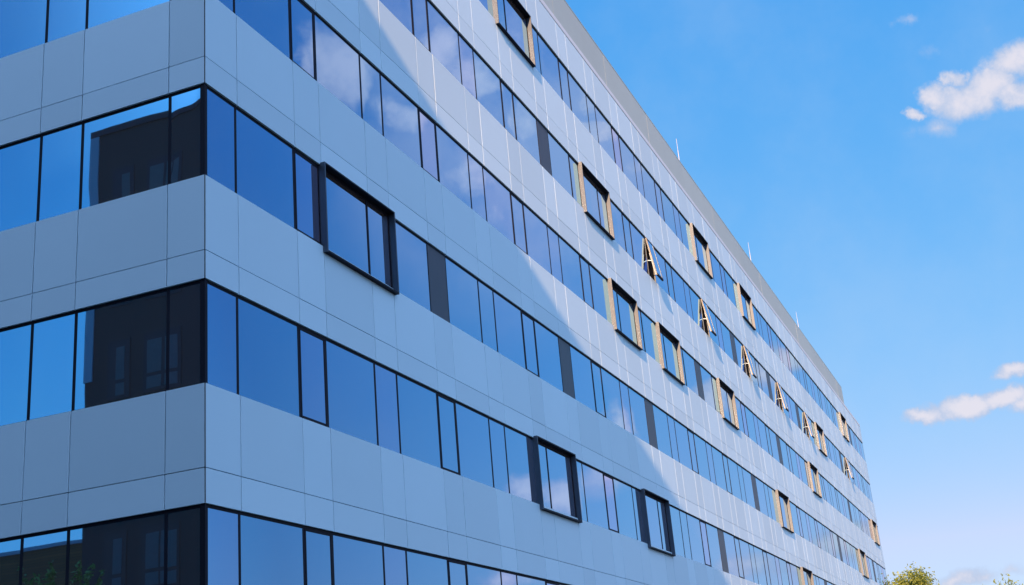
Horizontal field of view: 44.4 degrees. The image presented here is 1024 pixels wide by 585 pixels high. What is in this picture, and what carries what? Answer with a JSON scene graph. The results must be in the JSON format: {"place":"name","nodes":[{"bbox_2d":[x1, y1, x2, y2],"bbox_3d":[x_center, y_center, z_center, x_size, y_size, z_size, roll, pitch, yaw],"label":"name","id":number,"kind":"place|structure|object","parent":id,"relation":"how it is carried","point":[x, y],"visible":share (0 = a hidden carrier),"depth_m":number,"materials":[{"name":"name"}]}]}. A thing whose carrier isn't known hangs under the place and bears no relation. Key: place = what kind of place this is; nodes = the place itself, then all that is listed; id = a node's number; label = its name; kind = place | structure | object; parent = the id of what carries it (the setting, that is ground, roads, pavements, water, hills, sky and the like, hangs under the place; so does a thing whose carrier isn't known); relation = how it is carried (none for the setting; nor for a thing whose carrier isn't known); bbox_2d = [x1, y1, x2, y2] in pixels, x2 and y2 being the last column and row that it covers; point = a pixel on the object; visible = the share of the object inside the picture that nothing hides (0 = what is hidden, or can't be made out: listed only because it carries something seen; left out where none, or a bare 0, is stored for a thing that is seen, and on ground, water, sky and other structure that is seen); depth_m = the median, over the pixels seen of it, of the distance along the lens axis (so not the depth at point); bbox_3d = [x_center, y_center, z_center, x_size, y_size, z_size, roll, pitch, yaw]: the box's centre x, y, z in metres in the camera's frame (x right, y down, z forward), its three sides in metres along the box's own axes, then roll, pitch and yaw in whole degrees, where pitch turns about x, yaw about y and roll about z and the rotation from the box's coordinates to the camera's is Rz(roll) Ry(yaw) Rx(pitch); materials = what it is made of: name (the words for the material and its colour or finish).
{"place":"outdoors","nodes":[
{"label":"outdoors","id":0,"kind":"place"},
{"bbox_2d":[0,0,887,584],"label":"office building","id":1,"kind":"structure","parent":0,"point":[386,292],"depth_m":26.17,"materials":[{"name":"grey metal"}]},
{"bbox_2d":[0,535,21,584],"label":"window","id":2,"kind":"structure","parent":1,"relation":"in","point":[10,548],"depth_m":20.22,"materials":[{"name":"black glass"}]},
{"bbox_2d":[0,321,32,425],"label":"window","id":3,"kind":"structure","parent":1,"relation":"in","point":[15,341],"depth_m":21.33,"materials":[{"name":"blue glass"}]},
{"bbox_2d":[0,134,41,231],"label":"window","id":4,"kind":"structure","parent":1,"relation":"in","point":[20,160],"depth_m":22.58,"materials":[{"name":"blue glass"}]},
{"bbox_2d":[0,0,47,57],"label":"window","id":5,"kind":"structure","parent":1,"relation":"in","point":[23,23],"depth_m":23.74,"materials":[{"name":"blue glass"}]},
{"bbox_2d":[20,527,68,584],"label":"window","id":6,"kind":"structure","parent":1,"relation":"in","point":[44,556],"depth_m":19.97,"materials":[{"name":"black glass"}]},
{"bbox_2d":[28,311,75,419],"bbox_3d":[-7.708,1.230,21.065,0.935,1.765,0.032,-12,-21,20],"label":"window","id":7,"kind":"structure","parent":1,"relation":"in","point":[51,389],"depth_m":21.05,"materials":[{"name":"blue glass"}]},
{"bbox_2d":[37,121,82,220],"bbox_3d":[-8.008,-2.141,22.276,0.935,1.745,0.032,-12,-21,20],"label":"window","id":8,"kind":"structure","parent":1,"relation":"in","point":[61,149],"depth_m":22.26,"materials":[{"name":"blue glass"}]},
{"bbox_2d":[46,0,86,42],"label":"window","id":9,"kind":"structure","parent":1,"relation":"in","point":[64,17],"depth_m":23.34,"materials":[{"name":"blue glass"}]},
{"bbox_2d":[67,510,165,584],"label":"window","id":10,"kind":"structure","parent":1,"relation":"in","point":[131,550],"depth_m":19.45,"materials":[{"name":"black glass"}]},
{"bbox_2d":[73,288,167,410],"bbox_3d":[-6.416,0.945,20.591,1.875,1.765,0.032,-12,-21,20],"label":"window","id":11,"kind":"structure","parent":1,"relation":"in","point":[121,346],"depth_m":20.58,"materials":[{"name":"black glass"}]},
{"bbox_2d":[80,94,169,208],"bbox_3d":[-6.716,-2.426,21.802,1.875,1.745,0.032,-12,-21,20],"label":"window","id":12,"kind":"structure","parent":1,"relation":"in","point":[125,152],"depth_m":21.79,"materials":[{"name":"black glass"}]},
{"bbox_2d":[86,0,170,28],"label":"window","id":13,"kind":"structure","parent":1,"relation":"in","point":[99,12],"depth_m":22.92,"materials":[{"name":"blue glass"}]},
{"bbox_2d":[165,504,200,584],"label":"window","id":14,"kind":"structure","parent":1,"relation":"in","point":[183,524],"depth_m":19.02,"materials":[{"name":"black glass"}]},
{"bbox_2d":[167,280,200,390],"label":"window","id":15,"kind":"structure","parent":1,"relation":"in","point":[184,300],"depth_m":20.15,"materials":[{"name":"black glass"}]},
{"bbox_2d":[169,85,200,183],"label":"window","id":16,"kind":"structure","parent":1,"relation":"in","point":[185,105],"depth_m":21.36,"materials":[{"name":"black glass"}]},
{"bbox_2d":[207,86,235,192],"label":"window","id":17,"kind":"structure","parent":1,"relation":"in","point":[221,132],"depth_m":21.67,"materials":[{"name":"blue glass"}]},
{"bbox_2d":[207,280,237,393],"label":"window","id":18,"kind":"structure","parent":1,"relation":"in","point":[222,328],"depth_m":20.46,"materials":[{"name":"blue glass"}]},
{"bbox_2d":[208,504,239,584],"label":"window","id":19,"kind":"structure","parent":1,"relation":"in","point":[223,523],"depth_m":19.32,"materials":[{"name":"blue glass"}]},
{"bbox_2d":[234,0,290,58],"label":"window","id":20,"kind":"structure","parent":1,"relation":"in","point":[270,18],"depth_m":24.20,"materials":[{"name":"blue glass"}]},
{"bbox_2d":[235,106,294,228],"bbox_3d":[-4.501,-2.233,22.888,0.032,1.745,1.915,-12,-21,20],"label":"window","id":21,"kind":"structure","parent":1,"relation":"in","point":[264,161],"depth_m":22.85,"materials":[{"name":"blue glass"}]},
{"bbox_2d":[237,295,299,416],"bbox_3d":[-4.202,1.138,21.677,0.032,1.765,1.915,-12,-21,20],"label":"window","id":22,"kind":"structure","parent":1,"relation":"in","point":[268,346],"depth_m":21.63,"materials":[{"name":"blue glass"}]},
{"bbox_2d":[239,511,304,584],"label":"window","id":23,"kind":"structure","parent":1,"relation":"in","point":[271,550],"depth_m":20.49,"materials":[{"name":"blue glass"}]},
{"bbox_2d":[289,0,315,79],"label":"window","id":24,"kind":"structure","parent":1,"relation":"in","point":[302,31],"depth_m":25.36,"materials":[{"name":"blue glass"}]},
{"bbox_2d":[293,147,320,243],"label":"window","id":25,"kind":"structure","parent":1,"relation":"in","point":[306,176],"depth_m":24.13,"materials":[{"name":"blue glass"}]},
{"bbox_2d":[298,324,327,426],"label":"window","id":26,"kind":"structure","parent":1,"relation":"in","point":[312,346],"depth_m":22.93,"materials":[{"name":"blue glass"}]},
{"bbox_2d":[303,525,333,584],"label":"window","id":27,"kind":"structure","parent":1,"relation":"in","point":[318,545],"depth_m":21.83,"materials":[{"name":"blue glass"}]},
{"bbox_2d":[314,12,361,117],"bbox_3d":[-3.692,-4.774,26.624,0.032,1.685,1.915,-12,-21,20],"label":"window","id":28,"kind":"structure","parent":1,"relation":"in","point":[337,62],"depth_m":26.59,"materials":[{"name":"blue glass"}]},
{"bbox_2d":[325,338,377,444],"bbox_3d":[-3.094,1.949,24.209,0.032,1.765,1.915,-12,-21,20],"label":"window","id":29,"kind":"structure","parent":1,"relation":"in","point":[351,391],"depth_m":24.17,"materials":[{"name":"blue glass"}]},
{"bbox_2d":[332,532,384,584],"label":"window","id":30,"kind":"structure","parent":1,"relation":"in","point":[356,561],"depth_m":23.05,"materials":[{"name":"blue glass"}]},
{"bbox_2d":[359,53,382,134],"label":"window","id":31,"kind":"structure","parent":1,"relation":"in","point":[371,99],"depth_m":27.89,"materials":[{"name":"blue glass"}]},
{"bbox_2d":[374,361,400,453],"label":"window","id":32,"kind":"structure","parent":1,"relation":"in","point":[388,429],"depth_m":25.47,"materials":[{"name":"blue glass"}]},
{"bbox_2d":[383,543,407,584],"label":"window","id":33,"kind":"structure","parent":1,"relation":"in","point":[395,559],"depth_m":24.40,"materials":[{"name":"blue glass"}]},
{"bbox_2d":[379,0,412,33],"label":"window","id":34,"kind":"structure","parent":1,"relation":"in","point":[401,9],"depth_m":30.59,"materials":[{"name":"blue glass"}]},
{"bbox_2d":[380,72,421,166],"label":"window","id":35,"kind":"structure","parent":1,"relation":"in","point":[400,116],"depth_m":29.13,"materials":[{"name":"blue glass"}]},
{"bbox_2d":[395,220,430,310],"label":"window","id":36,"kind":"structure","parent":1,"relation":"in","point":[413,271],"depth_m":28.09,"materials":[{"name":"blue glass"}]},
{"bbox_2d":[396,372,441,468],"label":"window","id":37,"kind":"structure","parent":1,"relation":"in","point":[417,403],"depth_m":26.71,"materials":[{"name":"blue glass"}]},
{"bbox_2d":[411,0,429,50],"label":"window","id":38,"kind":"structure","parent":1,"relation":"in","point":[419,7],"depth_m":31.63,"materials":[{"name":"blue glass"}]},
{"bbox_2d":[406,548,448,584],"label":"window","id":39,"kind":"structure","parent":1,"relation":"in","point":[423,568],"depth_m":25.61,"materials":[{"name":"blue glass"}]},
{"bbox_2d":[418,107,439,181],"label":"window","id":40,"kind":"structure","parent":1,"relation":"in","point":[427,127],"depth_m":30.42,"materials":[{"name":"blue glass"}]},
{"bbox_2d":[427,0,461,83],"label":"window","id":41,"kind":"structure","parent":1,"relation":"in","point":[444,41],"depth_m":32.88,"materials":[{"name":"blue glass"}]},
{"bbox_2d":[437,392,459,474],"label":"window","id":42,"kind":"structure","parent":1,"relation":"in","point":[449,451],"depth_m":28.01,"materials":[{"name":"blue glass"}]},
{"bbox_2d":[435,123,471,208],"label":"window","id":43,"kind":"structure","parent":1,"relation":"in","point":[453,165],"depth_m":31.67,"materials":[{"name":"blue glass"}]},
{"bbox_2d":[447,558,467,584],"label":"window","id":44,"kind":"structure","parent":1,"relation":"in","point":[457,569],"depth_m":26.96,"materials":[{"name":"blue glass"}]},
{"bbox_2d":[445,256,482,342],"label":"window","id":45,"kind":"structure","parent":1,"relation":"in","point":[462,287],"depth_m":30.45,"materials":[{"name":"blue glass"}]},
{"bbox_2d":[458,33,476,98],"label":"window","id":46,"kind":"structure","parent":1,"relation":"in","point":[466,51],"depth_m":34.18,"materials":[{"name":"blue glass"}]},
{"bbox_2d":[455,401,493,487],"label":"window","id":47,"kind":"structure","parent":1,"relation":"in","point":[473,432],"depth_m":29.24,"materials":[{"name":"blue glass"}]},
{"bbox_2d":[468,153,486,220],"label":"window","id":48,"kind":"structure","parent":1,"relation":"in","point":[478,202],"depth_m":32.96,"materials":[{"name":"blue glass"}]},
{"bbox_2d":[466,562,501,584],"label":"window","id":49,"kind":"structure","parent":1,"relation":"in","point":[477,574],"depth_m":28.16,"materials":[{"name":"blue glass"}]},
{"bbox_2d":[478,279,497,351],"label":"window","id":50,"kind":"structure","parent":1,"relation":"in","point":[486,300],"depth_m":31.75,"materials":[{"name":"blue glass"}]},
{"bbox_2d":[473,49,503,126],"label":"window","id":51,"kind":"structure","parent":1,"relation":"in","point":[488,89],"depth_m":35.42,"materials":[{"name":"blue glass"}]},
{"bbox_2d":[483,167,514,243],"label":"window","id":52,"kind":"structure","parent":1,"relation":"in","point":[497,197],"depth_m":34.20,"materials":[{"name":"blue glass"}]},
{"bbox_2d":[489,417,509,492],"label":"window","id":53,"kind":"structure","parent":1,"relation":"in","point":[497,432],"depth_m":30.54,"materials":[{"name":"blue glass"}]},
{"bbox_2d":[500,79,516,139],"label":"window","id":54,"kind":"structure","parent":1,"relation":"in","point":[506,94],"depth_m":36.71,"materials":[{"name":"blue glass"}]},
{"bbox_2d":[493,290,525,368],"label":"window","id":55,"kind":"structure","parent":1,"relation":"in","point":[508,319],"depth_m":33.00,"materials":[{"name":"blue glass"}]},
{"bbox_2d":[510,191,527,254],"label":"window","id":56,"kind":"structure","parent":1,"relation":"in","point":[516,204],"depth_m":35.48,"materials":[{"name":"blue glass"}]},
{"bbox_2d":[504,424,537,503],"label":"window","id":57,"kind":"structure","parent":1,"relation":"in","point":[519,450],"depth_m":31.75,"materials":[{"name":"blue glass"}]},
{"bbox_2d":[512,92,540,164],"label":"window","id":58,"kind":"structure","parent":1,"relation":"in","point":[525,121],"depth_m":37.96,"materials":[{"name":"blue glass"}]},
{"bbox_2d":[521,310,538,376],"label":"window","id":59,"kind":"structure","parent":1,"relation":"in","point":[529,337],"depth_m":34.28,"materials":[{"name":"blue glass"}]},
{"bbox_2d":[532,26,540,73],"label":"window","id":60,"kind":"structure","parent":1,"relation":"in","point":[535,39],"depth_m":40.68,"materials":[{"name":"blue glass"}]},
{"bbox_2d":[523,203,551,274],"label":"window","id":61,"kind":"structure","parent":1,"relation":"in","point":[536,229],"depth_m":36.74,"materials":[{"name":"blue glass"}]},
{"bbox_2d":[534,319,563,391],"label":"window","id":62,"kind":"structure","parent":1,"relation":"in","point":[547,343],"depth_m":35.53,"materials":[{"name":"blue glass"}]},
{"bbox_2d":[537,32,561,98],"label":"window","id":63,"kind":"structure","parent":1,"relation":"in","point":[548,60],"depth_m":41.72,"materials":[{"name":"blue glass"}]},
{"bbox_2d":[547,225,562,283],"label":"window","id":64,"kind":"structure","parent":1,"relation":"in","point":[555,259],"depth_m":38.03,"materials":[{"name":"blue glass"}]},
{"bbox_2d":[547,131,572,196],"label":"window","id":65,"kind":"structure","parent":1,"relation":"in","point":[559,160],"depth_m":40.48,"materials":[{"name":"blue glass"}]},
{"bbox_2d":[558,235,583,300],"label":"window","id":66,"kind":"structure","parent":1,"relation":"in","point":[570,261],"depth_m":39.28,"materials":[{"name":"blue glass"}]},
{"bbox_2d":[568,154,581,205],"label":"window","id":67,"kind":"structure","parent":1,"relation":"in","point":[574,174],"depth_m":41.76,"materials":[{"name":"blue glass"}]},
{"bbox_2d":[567,70,589,131],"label":"window","id":68,"kind":"structure","parent":1,"relation":"in","point":[577,95],"depth_m":44.25,"materials":[{"name":"blue glass"}]},
{"bbox_2d":[576,459,587,521],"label":"window","id":69,"kind":"structure","parent":1,"relation":"in","point":[579,464],"depth_m":35.83,"materials":[{"name":"blue glass"}]},
{"bbox_2d":[569,344,595,411],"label":"window","id":70,"kind":"structure","parent":1,"relation":"in","point":[581,364],"depth_m":38.06,"materials":[{"name":"blue glass"}]},
{"bbox_2d":[579,254,593,308],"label":"window","id":71,"kind":"structure","parent":1,"relation":"in","point":[584,265],"depth_m":40.56,"materials":[{"name":"blue glass"}]},
{"bbox_2d":[582,462,608,529],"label":"window","id":72,"kind":"structure","parent":1,"relation":"in","point":[594,488],"depth_m":36.85,"materials":[{"name":"blue glass"}]},
{"bbox_2d":[591,360,605,417],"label":"window","id":73,"kind":"structure","parent":1,"relation":"in","point":[596,369],"depth_m":39.35,"materials":[{"name":"blue glass"}]},
{"bbox_2d":[589,264,611,323],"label":"window","id":74,"kind":"structure","parent":1,"relation":"in","point":[599,285],"depth_m":41.78,"materials":[{"name":"blue glass"}]},
{"bbox_2d":[594,104,614,161],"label":"window","id":75,"kind":"structure","parent":1,"relation":"in","point":[603,126],"depth_m":46.78,"materials":[{"name":"blue glass"}]},
{"bbox_2d":[603,472,618,532],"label":"window","id":76,"kind":"structure","parent":1,"relation":"in","point":[608,480],"depth_m":38.13,"materials":[{"name":"blue glass"}]},
{"bbox_2d":[600,366,624,428],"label":"window","id":77,"kind":"structure","parent":1,"relation":"in","point":[611,386],"depth_m":40.60,"materials":[{"name":"blue glass"}]},
{"bbox_2d":[610,200,625,250],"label":"window","id":78,"kind":"structure","parent":1,"relation":"in","point":[616,213],"depth_m":45.83,"materials":[{"name":"blue glass"}]},
{"bbox_2d":[613,477,637,539],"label":"window","id":79,"kind":"structure","parent":1,"relation":"in","point":[623,491],"depth_m":39.38,"materials":[{"name":"blue glass"}]},
{"bbox_2d":[619,380,633,434],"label":"window","id":80,"kind":"structure","parent":1,"relation":"in","point":[625,400],"depth_m":41.89,"materials":[{"name":"blue glass"}]},
{"bbox_2d":[619,136,637,188],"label":"window","id":81,"kind":"structure","parent":1,"relation":"in","point":[628,164],"depth_m":49.31,"materials":[{"name":"blue glass"}]},
{"bbox_2d":[631,486,645,542],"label":"window","id":82,"kind":"structure","parent":1,"relation":"in","point":[635,492],"depth_m":40.64,"materials":[{"name":"blue glass"}]},
{"bbox_2d":[628,386,649,443],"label":"window","id":83,"kind":"structure","parent":1,"relation":"in","point":[637,401],"depth_m":43.14,"materials":[{"name":"blue glass"}]},
{"bbox_2d":[629,221,648,274],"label":"window","id":84,"kind":"structure","parent":1,"relation":"in","point":[638,242],"depth_m":48.11,"materials":[{"name":"blue glass"}]},
{"bbox_2d":[641,164,657,212],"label":"window","id":85,"kind":"structure","parent":1,"relation":"in","point":[648,182],"depth_m":51.85,"materials":[{"name":"blue glass"}]},
{"bbox_2d":[641,311,659,363],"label":"window","id":86,"kind":"structure","parent":1,"relation":"in","point":[649,331],"depth_m":46.86,"materials":[{"name":"blue glass"}]},
{"bbox_2d":[644,237,663,281],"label":"open window","id":87,"kind":"structure","parent":1,"relation":"in","point":[656,269],"depth_m":49.17,"materials":[{"name":"glass"}]},
{"bbox_2d":[654,248,668,294],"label":"window","id":88,"kind":"structure","parent":1,"relation":"in","point":[663,284],"depth_m":50.91,"materials":[{"name":"blue glass"}]},
{"bbox_2d":[652,403,671,457],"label":"window","id":89,"kind":"structure","parent":1,"relation":"in","point":[660,417],"depth_m":45.66,"materials":[{"name":"blue glass"}]},
{"bbox_2d":[669,505,684,556],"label":"window","id":90,"kind":"structure","parent":1,"relation":"in","point":[675,514],"depth_m":44.75,"materials":[{"name":"blue glass"}]},
{"bbox_2d":[674,419,692,470],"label":"window","id":91,"kind":"structure","parent":1,"relation":"in","point":[684,454],"depth_m":48.19,"materials":[{"name":"blue glass"}]},
{"bbox_2d":[682,349,698,395],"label":"window","id":92,"kind":"structure","parent":1,"relation":"in","point":[689,364],"depth_m":51.94,"materials":[{"name":"blue glass"}]},
{"bbox_2d":[686,513,704,563],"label":"window","id":93,"kind":"structure","parent":1,"relation":"in","point":[695,537],"depth_m":46.98,"materials":[{"name":"blue glass"}]},
{"bbox_2d":[693,433,710,480],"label":"window","id":94,"kind":"structure","parent":1,"relation":"in","point":[700,445],"depth_m":50.74,"materials":[{"name":"blue glass"}]},
{"bbox_2d":[700,298,716,336],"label":"open window","id":95,"kind":"structure","parent":1,"relation":"in","point":[709,322],"depth_m":56.76,"materials":[{"name":"glass"}]},
{"bbox_2d":[706,522,722,570],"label":"window","id":96,"kind":"structure","parent":1,"relation":"in","point":[712,532],"depth_m":49.53,"materials":[{"name":"blue glass"}]},
{"bbox_2d":[723,531,738,576],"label":"window","id":97,"kind":"structure","parent":1,"relation":"in","point":[731,556],"depth_m":52.06,"materials":[{"name":"blue glass"}]},
{"bbox_2d":[742,345,756,377],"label":"open window","id":98,"kind":"structure","parent":1,"relation":"in","point":[750,365],"depth_m":64.36,"materials":[{"name":"glass"}]},
{"bbox_2d":[776,382,788,411],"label":"open window","id":99,"kind":"structure","parent":1,"relation":"in","point":[782,398],"depth_m":71.95,"materials":[{"name":"glass"}]},
{"bbox_2d":[803,412,814,438],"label":"open window","id":100,"kind":"structure","parent":1,"relation":"in","point":[807,420],"depth_m":79.55,"materials":[{"name":"white glass"}]},
{"bbox_2d":[844,457,853,479],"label":"open window","id":101,"kind":"structure","parent":1,"relation":"in","point":[848,467],"depth_m":94.77,"materials":[{"name":"white metal"}]},
{"bbox_2d":[565,0,1023,584],"label":"sky","id":102,"kind":"structure","parent":0,"point":[867,156],"materials":[{"name":"blue"}]},
{"bbox_2d":[886,561,939,584],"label":"tree","id":103,"kind":"object","parent":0,"point":[918,579],"visible":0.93,"depth_m":121.08,"materials":[{"name":"green plant"}]},
{"bbox_2d":[993,574,1022,584],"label":"tree","id":104,"kind":"object","parent":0,"point":[1005,580],"visible":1,"depth_m":120.37,"materials":[{"name":"green plant"}]}
]}

